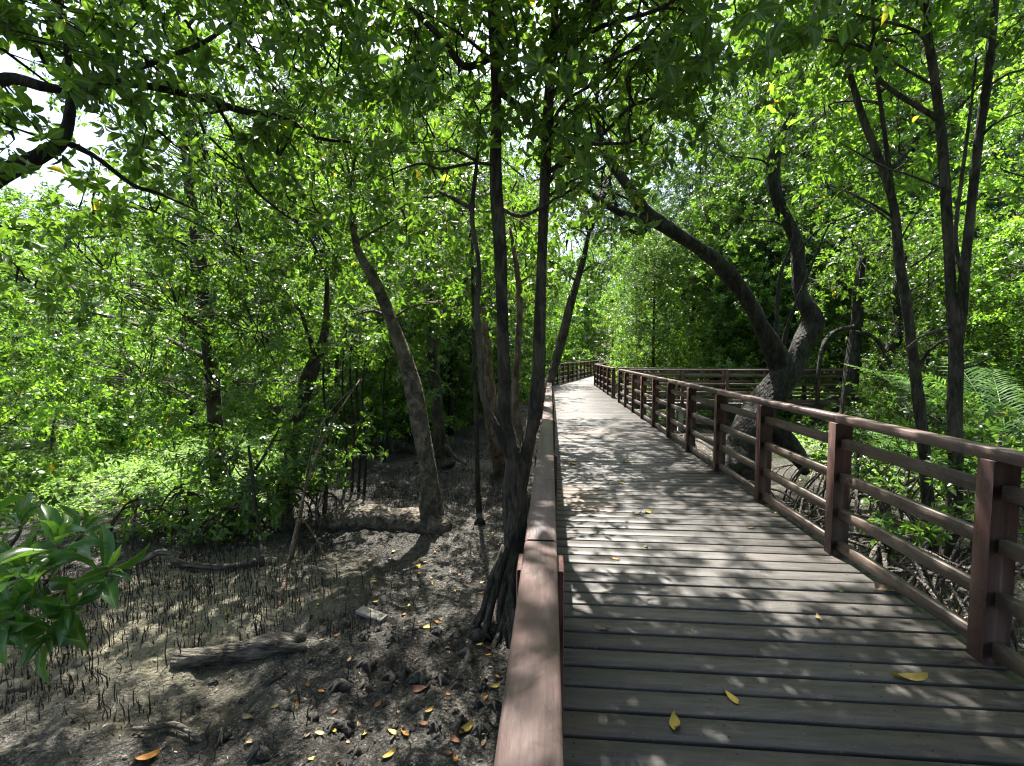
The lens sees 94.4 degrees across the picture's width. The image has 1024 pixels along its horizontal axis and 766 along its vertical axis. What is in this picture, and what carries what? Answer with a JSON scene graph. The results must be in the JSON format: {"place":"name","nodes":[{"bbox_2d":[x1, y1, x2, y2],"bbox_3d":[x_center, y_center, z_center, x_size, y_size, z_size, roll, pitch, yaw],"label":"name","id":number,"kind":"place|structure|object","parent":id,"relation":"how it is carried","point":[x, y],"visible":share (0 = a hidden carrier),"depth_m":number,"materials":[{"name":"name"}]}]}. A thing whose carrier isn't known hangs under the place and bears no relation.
{"place":"outdoors","nodes":[
{"label":"outdoors","id":0,"kind":"place"},
{"bbox_2d":[0,0,1021,357],"label":"sky","id":1,"kind":"structure","parent":0,"point":[85,136],"materials":[{"name":"white"}]},
{"bbox_2d":[0,358,1023,765],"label":"ground","id":2,"kind":"structure","parent":0,"point":[58,734],"depth_m":4.18,"materials":[{"name":"soil"}]},
{"bbox_2d":[0,160,78,412],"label":"mangrove tree","id":3,"kind":"object","parent":2,"relation":"on","point":[4,215],"visible":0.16,"depth_m":13.55,"materials":[{"name":"green plant"}]},
{"bbox_2d":[0,369,116,482],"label":"sapling","id":4,"kind":"object","parent":2,"relation":"on","point":[42,410],"visible":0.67,"depth_m":8.81,"materials":[{"name":"green plant"}]},
{"bbox_2d":[0,246,123,561],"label":"mangrove tree","id":5,"kind":"object","parent":2,"relation":"on","point":[7,481],"visible":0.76,"depth_m":5.93,"materials":[{"name":"green plant"}]},
{"bbox_2d":[0,172,133,412],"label":"mangrove tree","id":6,"kind":"object","parent":2,"relation":"on","point":[46,255],"visible":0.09,"depth_m":18.16,"materials":[{"name":"green plant"}]},
{"bbox_2d":[0,492,150,684],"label":"leafy shrub","id":7,"kind":"object","parent":2,"relation":"on","point":[20,629],"visible":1,"depth_m":1.59,"materials":[{"name":"green plant"}]},
{"bbox_2d":[0,238,202,455],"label":"tree","id":8,"kind":"object","parent":2,"relation":"on","point":[46,350],"visible":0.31,"depth_m":11.21,"materials":[{"name":"green plant"}]},
{"bbox_2d":[28,323,201,456],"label":"mangrove tree","id":9,"kind":"object","parent":2,"relation":"on","point":[123,437],"visible":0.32,"depth_m":10.95,"materials":[{"name":"green plant"}]},
{"bbox_2d":[72,480,195,551],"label":"shrub","id":10,"kind":"object","parent":2,"relation":"on","point":[142,530],"visible":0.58,"depth_m":6.75,"materials":[{"name":"green plant"}]},
{"bbox_2d":[131,721,202,743],"bbox_3d":[-2.335,2.375,3.248,0.529,0.070,0.097,1,3,9],"label":"stick","id":11,"kind":"object","parent":2,"relation":"on","point":[184,729],"visible":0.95,"depth_m":3.24,"materials":[{"name":"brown wood"}]},
{"bbox_2d":[0,0,347,534],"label":"tree","id":12,"kind":"object","parent":2,"relation":"on","point":[210,355],"visible":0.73,"depth_m":7.25,"materials":[{"name":"green plant"}]},
{"bbox_2d":[117,457,232,538],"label":"shrub","id":13,"kind":"object","parent":2,"relation":"on","point":[176,518],"visible":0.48,"depth_m":7.40,"materials":[{"name":"green plant"}]},
{"bbox_2d":[93,279,286,439],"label":"mangrove tree","id":14,"kind":"object","parent":2,"relation":"on","point":[180,338],"visible":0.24,"depth_m":13.56,"materials":[{"name":"green plant"}]},
{"bbox_2d":[134,548,258,569],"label":"branch","id":15,"kind":"object","parent":2,"relation":"on","point":[171,557],"visible":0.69,"depth_m":5.64,"materials":[{"name":"brown wood"}]},
{"bbox_2d":[0,414,400,526],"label":"ground cover","id":16,"kind":"object","parent":2,"relation":"on","point":[123,453],"visible":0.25,"depth_m":9.40,"materials":[{"name":"green plant"}]},
{"bbox_2d":[121,180,296,407],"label":"mangrove tree","id":17,"kind":"object","parent":2,"relation":"on","point":[239,236],"visible":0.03,"depth_m":18.15,"materials":[{"name":"green plant"}]},
{"bbox_2d":[123,99,297,382],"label":"mangrove tree","id":18,"kind":"object","parent":2,"relation":"on","point":[210,131],"visible":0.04,"depth_m":21.64,"materials":[{"name":"green plant"}]},
{"bbox_2d":[159,489,262,548],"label":"shrub","id":19,"kind":"object","parent":2,"relation":"on","point":[219,530],"visible":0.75,"depth_m":6.59,"materials":[{"name":"green plant"}]},
{"bbox_2d":[170,632,306,668],"bbox_3d":[-2.281,2.275,4.027,1.046,0.216,0.202,-1,4,-11],"label":"log","id":20,"kind":"object","parent":2,"relation":"on","point":[264,646],"visible":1,"depth_m":3.99,"materials":[{"name":"grey wood"}]},
{"bbox_2d":[177,96,317,364],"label":"mangrove tree","id":21,"kind":"object","parent":2,"relation":"on","point":[242,124],"visible":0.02,"depth_m":27.46,"materials":[{"name":"green plant"}]},
{"bbox_2d":[247,445,264,567],"bbox_3d":[-3.232,1.521,6.023,0.106,1.328,1.022,-2,4,-34],"label":"stick","id":22,"kind":"object","parent":2,"relation":"on","point":[261,554],"visible":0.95,"depth_m":6.28,"materials":[{"name":"brown wood"}]},
{"bbox_2d":[176,233,339,429],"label":"mangrove tree","id":23,"kind":"object","parent":2,"relation":"on","point":[224,360],"visible":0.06,"depth_m":15.47,"materials":[{"name":"green plant"}]},
{"bbox_2d":[132,125,384,532],"bbox_3d":[-3.929,-0.801,8.002,3.879,6.171,2.966,0,3,5],"label":"tree","id":24,"kind":"object","parent":2,"relation":"on","point":[310,370],"visible":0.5,"depth_m":7.78,"materials":[{"name":"green plant"}]},
{"bbox_2d":[182,428,337,542],"bbox_3d":[-3.864,1.472,7.122,1.793,1.623,1.803,1,4,19],"label":"shrub","id":25,"kind":"object","parent":2,"relation":"on","point":[244,488],"visible":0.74,"depth_m":6.88,"materials":[{"name":"green plant"}]},
{"bbox_2d":[1,442,534,765],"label":"leaf litter","id":26,"kind":"object","parent":2,"relation":"on","point":[248,733],"visible":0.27,"depth_m":4.38,"materials":[{"name":"brown plant"}]},
{"bbox_2d":[0,434,538,759],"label":"breathing roots","id":27,"kind":"object","parent":2,"relation":"on","point":[250,566],"visible":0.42,"depth_m":5.33,"materials":[{"name":"brown plant"}]},
{"bbox_2d":[0,0,564,315],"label":"tree","id":28,"kind":"object","parent":2,"relation":"on","point":[75,89],"visible":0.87,"depth_m":3.51,"materials":[{"name":"green plant"}]},
{"bbox_2d":[212,428,359,532],"bbox_3d":[-3.538,1.442,7.311,2.056,1.645,1.623,0,3,5],"label":"shrub","id":29,"kind":"object","parent":2,"relation":"on","point":[284,508],"visible":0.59,"depth_m":7.16,"materials":[{"name":"green plant"}]},
{"bbox_2d":[221,263,352,437],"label":"mangrove tree","id":30,"kind":"object","parent":2,"relation":"on","point":[263,413],"visible":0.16,"depth_m":13.21,"materials":[{"name":"green plant"}]},
{"bbox_2d":[226,43,374,389],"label":"mangrove tree","id":31,"kind":"object","parent":2,"relation":"on","point":[318,114],"visible":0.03,"depth_m":23.35,"materials":[{"name":"green plant"}]},
{"bbox_2d":[276,379,360,608],"bbox_3d":[-2.367,1.111,5.691,0.306,2.224,2.017,0,3,6],"label":"stick","id":32,"kind":"object","parent":2,"relation":"on","point":[283,586],"visible":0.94,"depth_m":5.54,"materials":[{"name":"brown wood"}]},
{"bbox_2d":[262,276,388,456],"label":"mangrove tree","id":33,"kind":"object","parent":2,"relation":"on","point":[334,398],"visible":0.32,"depth_m":11.50,"materials":[{"name":"green plant"}]},
{"bbox_2d":[265,411,388,529],"bbox_3d":[-2.990,1.385,7.741,1.827,1.750,1.320,-2,4,-25],"label":"shrub","id":34,"kind":"object","parent":2,"relation":"on","point":[293,439],"visible":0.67,"depth_m":7.45,"materials":[{"name":"green plant"}]},
{"bbox_2d":[313,285,369,491],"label":"sapling","id":35,"kind":"object","parent":2,"relation":"on","point":[335,314],"visible":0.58,"depth_m":9.06,"materials":[{"name":"green plant"}]},
{"bbox_2d":[192,0,496,533],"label":"tree","id":36,"kind":"object","parent":2,"relation":"on","point":[426,515],"visible":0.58,"depth_m":7.09,"materials":[{"name":"green plant"}]},
{"bbox_2d":[330,295,374,492],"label":"sapling","id":37,"kind":"object","parent":2,"relation":"on","point":[345,336],"visible":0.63,"depth_m":8.87,"materials":[{"name":"green plant"}]},
{"bbox_2d":[331,321,386,491],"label":"sapling","id":38,"kind":"object","parent":2,"relation":"on","point":[378,348],"visible":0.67,"depth_m":9.10,"materials":[{"name":"green plant"}]},
{"bbox_2d":[343,322,388,495],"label":"sapling","id":39,"kind":"object","parent":2,"relation":"on","point":[381,335],"visible":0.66,"depth_m":8.90,"materials":[{"name":"green plant"}]},
{"bbox_2d":[289,116,442,412],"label":"mangrove tree","id":40,"kind":"object","parent":2,"relation":"on","point":[322,178],"visible":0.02,"depth_m":17.42,"materials":[{"name":"green plant"}]},
{"bbox_2d":[289,149,453,435],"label":"mangrove tree","id":41,"kind":"object","parent":2,"relation":"on","point":[364,278],"visible":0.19,"depth_m":13.77,"materials":[{"name":"green plant"}]},
{"bbox_2d":[357,438,415,454],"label":"fallen tree","id":42,"kind":"object","parent":2,"relation":"on","point":[393,444],"visible":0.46,"depth_m":12.32,"materials":[{"name":"brown wood"}]},
{"bbox_2d":[332,326,466,446],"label":"mangrove tree","id":43,"kind":"object","parent":2,"relation":"on","point":[395,400],"visible":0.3,"depth_m":12.85,"materials":[{"name":"green plant"}]},
{"bbox_2d":[333,232,477,434],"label":"mangrove tree","id":44,"kind":"object","parent":2,"relation":"on","point":[442,368],"visible":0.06,"depth_m":15.29,"materials":[{"name":"green plant"}]},
{"bbox_2d":[329,187,532,467],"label":"tree","id":45,"kind":"object","parent":2,"relation":"on","point":[445,454],"visible":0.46,"depth_m":10.86,"materials":[{"name":"green plant"}]},
{"bbox_2d":[350,49,532,434],"bbox_3d":[-2.139,-4.097,14.933,5.481,11.536,6.001,1,4,23],"label":"mangrove tree","id":46,"kind":"object","parent":2,"relation":"on","point":[450,349],"visible":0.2,"depth_m":14.43,"materials":[{"name":"green plant"}]},
{"bbox_2d":[361,23,556,404],"bbox_3d":[-2.667,-6.516,20.081,8.349,15.736,8.103,-2,4,-32],"label":"mangrove tree","id":47,"kind":"object","parent":2,"relation":"on","point":[454,74],"visible":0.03,"depth_m":18.82,"materials":[{"name":"green plant"}]},
{"bbox_2d":[399,153,535,524],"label":"tree","id":48,"kind":"object","parent":2,"relation":"on","point":[479,519],"visible":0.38,"depth_m":7.54,"materials":[{"name":"green plant"}]},
{"bbox_2d":[366,151,572,474],"bbox_3d":[-1.002,-1.275,10.020,4.510,6.712,3.300,0,3,5],"label":"tree","id":49,"kind":"object","parent":2,"relation":"on","point":[497,457],"visible":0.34,"depth_m":9.66,"materials":[{"name":"green plant"}]},
{"bbox_2d":[439,278,530,427],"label":"mangrove tree","id":50,"kind":"object","parent":2,"relation":"on","point":[480,408],"visible":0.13,"depth_m":17.37,"materials":[{"name":"green plant"}]},
{"bbox_2d":[430,158,581,446],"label":"tree","id":51,"kind":"object","parent":2,"relation":"on","point":[520,295],"visible":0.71,"depth_m":5.67,"materials":[{"name":"green plant"}]},
{"bbox_2d":[467,227,553,401],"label":"mangrove tree","id":52,"kind":"object","parent":2,"relation":"on","point":[527,384],"visible":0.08,"depth_m":20.75,"materials":[{"name":"green plant"}]},
{"bbox_2d":[0,190,1020,386],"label":"distant wood","id":53,"kind":"object","parent":2,"relation":"on","point":[581,303],"visible":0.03,"depth_m":41.66,"materials":[{"name":"green plant"}]},
{"bbox_2d":[8,379,1022,518],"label":"ground cover","id":54,"kind":"object","parent":2,"relation":"on","point":[801,441],"visible":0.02,"depth_m":14.59,"materials":[{"name":"green plant"}]},
{"bbox_2d":[481,157,570,364],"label":"mangrove tree","id":55,"kind":"object","parent":2,"relation":"on","point":[565,289],"visible":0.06,"depth_m":25.79,"materials":[{"name":"green plant"}]},
{"bbox_2d":[521,228,579,378],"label":"mangrove tree","id":56,"kind":"object","parent":2,"relation":"on","point":[557,304],"visible":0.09,"depth_m":32.91,"materials":[{"name":"green plant"}]},
{"bbox_2d":[525,307,595,382],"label":"mangrove tree","id":57,"kind":"object","parent":2,"relation":"on","point":[565,358],"visible":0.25,"depth_m":37.12,"materials":[{"name":"green plant"}]},
{"bbox_2d":[480,35,681,430],"bbox_3d":[1.857,-3.352,11.178,4.918,10.525,9.242,0,3,5],"label":"tree","id":58,"kind":"object","parent":2,"relation":"on","point":[587,224],"visible":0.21,"depth_m":8.26,"materials":[{"name":"green plant"}]},
{"bbox_2d":[267,0,896,650],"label":"tree","id":59,"kind":"object","parent":2,"relation":"on","point":[573,34],"visible":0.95,"depth_m":3.91,"materials":[{"name":"green plant"}]},
{"bbox_2d":[563,236,627,374],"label":"mangrove tree","id":60,"kind":"object","parent":2,"relation":"on","point":[598,331],"visible":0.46,"depth_m":50.54,"materials":[{"name":"green plant"}]},
{"bbox_2d":[557,158,660,363],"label":"mangrove tree","id":61,"kind":"object","parent":2,"relation":"on","point":[581,238],"visible":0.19,"depth_m":62.53,"materials":[{"name":"green plant"}]},
{"bbox_2d":[590,232,654,365],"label":"mangrove tree","id":62,"kind":"object","parent":2,"relation":"on","point":[609,291],"visible":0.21,"depth_m":40.43,"materials":[{"name":"green plant"}]},
{"bbox_2d":[606,310,706,397],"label":"mangrove tree","id":63,"kind":"object","parent":2,"relation":"on","point":[625,343],"visible":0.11,"depth_m":25.78,"materials":[{"name":"green plant"}]},
{"bbox_2d":[606,222,710,414],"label":"mangrove tree","id":64,"kind":"object","parent":2,"relation":"on","point":[661,266],"visible":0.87,"depth_m":19.39,"materials":[{"name":"green plant"}]},
{"bbox_2d":[608,81,797,377],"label":"mangrove tree","id":65,"kind":"object","parent":2,"relation":"on","point":[680,179],"visible":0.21,"depth_m":22.54,"materials":[{"name":"green plant"}]},
{"bbox_2d":[502,0,921,483],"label":"tree","id":66,"kind":"object","parent":2,"relation":"on","point":[786,367],"visible":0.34,"depth_m":8.80,"materials":[{"name":"green plant"}]},
{"bbox_2d":[655,172,798,414],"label":"mangrove tree","id":67,"kind":"object","parent":2,"relation":"on","point":[698,271],"visible":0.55,"depth_m":18.63,"materials":[{"name":"green plant"}]},
{"bbox_2d":[677,154,818,391],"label":"mangrove tree","id":68,"kind":"object","parent":2,"relation":"on","point":[757,195],"visible":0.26,"depth_m":19.03,"materials":[{"name":"green plant"}]},
{"bbox_2d":[699,199,835,414],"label":"mangrove tree","id":69,"kind":"object","parent":2,"relation":"on","point":[763,291],"visible":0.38,"depth_m":17.67,"materials":[{"name":"green plant"}]},
{"bbox_2d":[553,381,1023,765],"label":"boardwalk","id":70,"kind":"structure","parent":2,"relation":"on","point":[783,664],"depth_m":2.67,"materials":[{"name":"wood"}]},
{"bbox_2d":[494,364,563,765],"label":"railing","id":71,"kind":"object","parent":70,"relation":"on","point":[530,732],"visible":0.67,"depth_m":0.82,"materials":[{"name":"red paint"}]},
{"bbox_2d":[553,370,617,385],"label":"boardwalk","id":72,"kind":"structure","parent":70,"relation":"on","point":[587,381],"depth_m":27.29,"materials":[{"name":"grey wood"}]},
{"bbox_2d":[554,359,621,384],"bbox_3d":[7.866,-1.451,41.535,0.132,1.121,36.983,1,4,19],"label":"railing","id":73,"kind":"object","parent":72,"relation":"on","point":[572,370],"visible":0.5,"depth_m":30.53,"materials":[{"name":"red paint"}]},
{"bbox_2d":[594,364,615,397],"bbox_3d":[4.026,-0.220,21.016,0.132,1.121,7.296,0,3,5],"label":"railing","id":74,"kind":"object","parent":70,"relation":"on","point":[601,384],"visible":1,"depth_m":20.23,"materials":[{"name":"red paint"}]},
{"bbox_2d":[622,398,899,405],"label":"boardwalk","id":75,"kind":"structure","parent":70,"relation":"on","point":[741,403],"depth_m":15.61,"materials":[{"name":"brown wood"}]},
{"bbox_2d":[617,368,1020,399],"bbox_3d":[11.136,0.028,16.880,14.547,1.123,0.132,0,3,5],"label":"railing","id":76,"kind":"object","parent":75,"relation":"on","point":[803,389],"visible":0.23,"depth_m":17.09,"materials":[{"name":"red paint"}]},
{"bbox_2d":[629,369,1017,403],"bbox_3d":[10.823,0.129,15.203,13.897,1.121,0.132,0,3,5],"label":"railing","id":77,"kind":"object","parent":75,"relation":"on","point":[817,393],"visible":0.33,"depth_m":15.44,"materials":[{"name":"red paint"}]},
{"bbox_2d":[618,369,1023,678],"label":"railing","id":78,"kind":"object","parent":70,"relation":"on","point":[987,583],"visible":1,"depth_m":3.16,"materials":[{"name":"red paint"}]},
{"bbox_2d":[677,8,904,345],"bbox_3d":[13.426,-8.055,22.848,9.383,18.220,9.668,3,4,37],"label":"mangrove tree","id":79,"kind":"object","parent":2,"relation":"on","point":[793,148],"visible":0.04,"depth_m":21.52,"materials":[{"name":"green plant"}]},
{"bbox_2d":[707,53,894,417],"bbox_3d":[11.226,-5.391,18.832,6.448,13.572,7.060,0,3,-7],"label":"mangrove tree","id":80,"kind":"object","parent":2,"relation":"on","point":[803,156],"visible":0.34,"depth_m":17.43,"materials":[{"name":"green plant"}]},
{"bbox_2d":[783,396,900,524],"bbox_3d":[5.392,1.236,7.636,1.712,2.019,1.418,0,3,5],"label":"mangrove shrub","id":81,"kind":"object","parent":2,"relation":"on","point":[803,468],"visible":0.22,"depth_m":7.83,"materials":[{"name":"green plant"}]},
{"bbox_2d":[784,218,935,416],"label":"mangrove tree","id":82,"kind":"object","parent":2,"relation":"on","point":[842,342],"visible":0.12,"depth_m":18.77,"materials":[{"name":"green plant"}]},
{"bbox_2d":[794,392,928,574],"bbox_3d":[4.694,1.211,6.305,1.756,2.154,1.844,0,3,5],"label":"mangrove shrub","id":83,"kind":"object","parent":2,"relation":"on","point":[855,468],"visible":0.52,"depth_m":6.26,"materials":[{"name":"green plant"}]},
{"bbox_2d":[728,0,1023,576],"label":"tree","id":84,"kind":"object","parent":2,"relation":"on","point":[957,298],"visible":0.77,"depth_m":5.03,"materials":[{"name":"plant"}]},
{"bbox_2d":[730,0,1023,552],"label":"tree","id":85,"kind":"object","parent":2,"relation":"on","point":[865,131],"visible":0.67,"depth_m":5.85,"materials":[{"name":"green plant"}]},
{"bbox_2d":[771,187,1019,431],"bbox_3d":[9.782,-1.579,11.952,5.637,6.872,3.820,0,3,5],"label":"tree","id":86,"kind":"object","parent":2,"relation":"on","point":[861,277],"visible":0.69,"depth_m":12.06,"materials":[{"name":"green plant"}]},
{"bbox_2d":[782,0,1023,357],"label":"mangrove tree","id":87,"kind":"object","parent":2,"relation":"on","point":[950,128],"visible":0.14,"depth_m":18.55,"materials":[{"name":"green plant"}]},
{"bbox_2d":[845,312,974,456],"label":"mangrove tree","id":88,"kind":"object","parent":2,"relation":"on","point":[901,369],"visible":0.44,"depth_m":11.35,"materials":[{"name":"green plant"}]},
{"bbox_2d":[816,0,1023,333],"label":"mangrove tree","id":89,"kind":"object","parent":2,"relation":"on","point":[943,64],"visible":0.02,"depth_m":22.58,"materials":[{"name":"green plant"}]},
{"bbox_2d":[822,431,1023,496],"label":"palm","id":90,"kind":"object","parent":2,"relation":"on","point":[914,448],"visible":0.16,"depth_m":8.69,"materials":[{"name":"green plant"}]},
{"bbox_2d":[836,229,1023,446],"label":"mangrove tree","id":91,"kind":"object","parent":2,"relation":"on","point":[939,312],"visible":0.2,"depth_m":12.20,"materials":[{"name":"green plant"}]},
{"bbox_2d":[844,356,1023,514],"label":"palm","id":92,"kind":"object","parent":2,"relation":"on","point":[994,430],"visible":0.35,"depth_m":8.30,"materials":[{"name":"green plant"}]},
{"bbox_2d":[850,383,1017,527],"bbox_3d":[6.513,1.123,7.714,1.964,2.232,2.054,2,4,26],"label":"mangrove shrub","id":93,"kind":"object","parent":2,"relation":"on","point":[903,398],"visible":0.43,"depth_m":7.43,"materials":[{"name":"green plant"}]},
{"bbox_2d":[848,476,1020,654],"bbox_3d":[3.322,1.593,4.390,1.763,1.565,1.957,-2,4,-29],"label":"mangrove shrub","id":94,"kind":"object","parent":2,"relation":"on","point":[884,521],"visible":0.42,"depth_m":4.21,"materials":[{"name":"green plant"}]},
{"bbox_2d":[872,388,1018,518],"bbox_3d":[6.933,1.169,7.406,2.143,2.168,1.822,-1,4,-13],"label":"mangrove shrub","id":95,"kind":"object","parent":2,"relation":"on","point":[999,408],"visible":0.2,"depth_m":7.47,"materials":[{"name":"green plant"}]},
{"bbox_2d":[874,434,1023,646],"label":"mangrove shrub","id":96,"kind":"object","parent":2,"relation":"on","point":[971,464],"visible":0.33,"depth_m":4.98,"materials":[{"name":"green plant"}]},
{"bbox_2d":[876,49,1023,410],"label":"mangrove tree","id":97,"kind":"object","parent":2,"relation":"on","point":[1016,129],"visible":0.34,"depth_m":12.27,"materials":[{"name":"green plant"}]},
{"bbox_2d":[882,340,1023,472],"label":"mangrove shrub","id":98,"kind":"object","parent":2,"relation":"on","point":[965,365],"visible":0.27,"depth_m":10.04,"materials":[{"name":"green plant"}]},
{"bbox_2d":[888,559,1018,619],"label":"root arch","id":99,"kind":"structure","parent":2,"relation":"on","point":[934,575],"depth_m":4.53,"materials":[{"name":"grey plant"}]},
{"bbox_2d":[909,390,1023,544],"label":"mangrove shrub","id":100,"kind":"object","parent":2,"relation":"on","point":[1002,439],"visible":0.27,"depth_m":5.71,"materials":[{"name":"green plant"}]},
{"bbox_2d":[913,348,1023,461],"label":"mangrove tree","id":101,"kind":"object","parent":2,"relation":"on","point":[1009,372],"visible":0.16,"depth_m":10.62,"materials":[{"name":"green plant"}]},
{"bbox_2d":[927,494,1023,614],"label":"mangrove shrub","id":102,"kind":"object","parent":2,"relation":"on","point":[968,559],"visible":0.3,"depth_m":4.63,"materials":[{"name":"green plant"}]},
{"bbox_2d":[960,185,1023,430],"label":"mangrove tree","id":103,"kind":"object","parent":2,"relation":"on","point":[1019,254],"visible":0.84,"depth_m":10.14,"materials":[{"name":"green plant"}]},
{"bbox_2d":[973,170,1023,408],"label":"mangrove tree","id":104,"kind":"object","parent":2,"relation":"on","point":[1010,243],"visible":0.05,"depth_m":14.60,"materials":[{"name":"green plant"}]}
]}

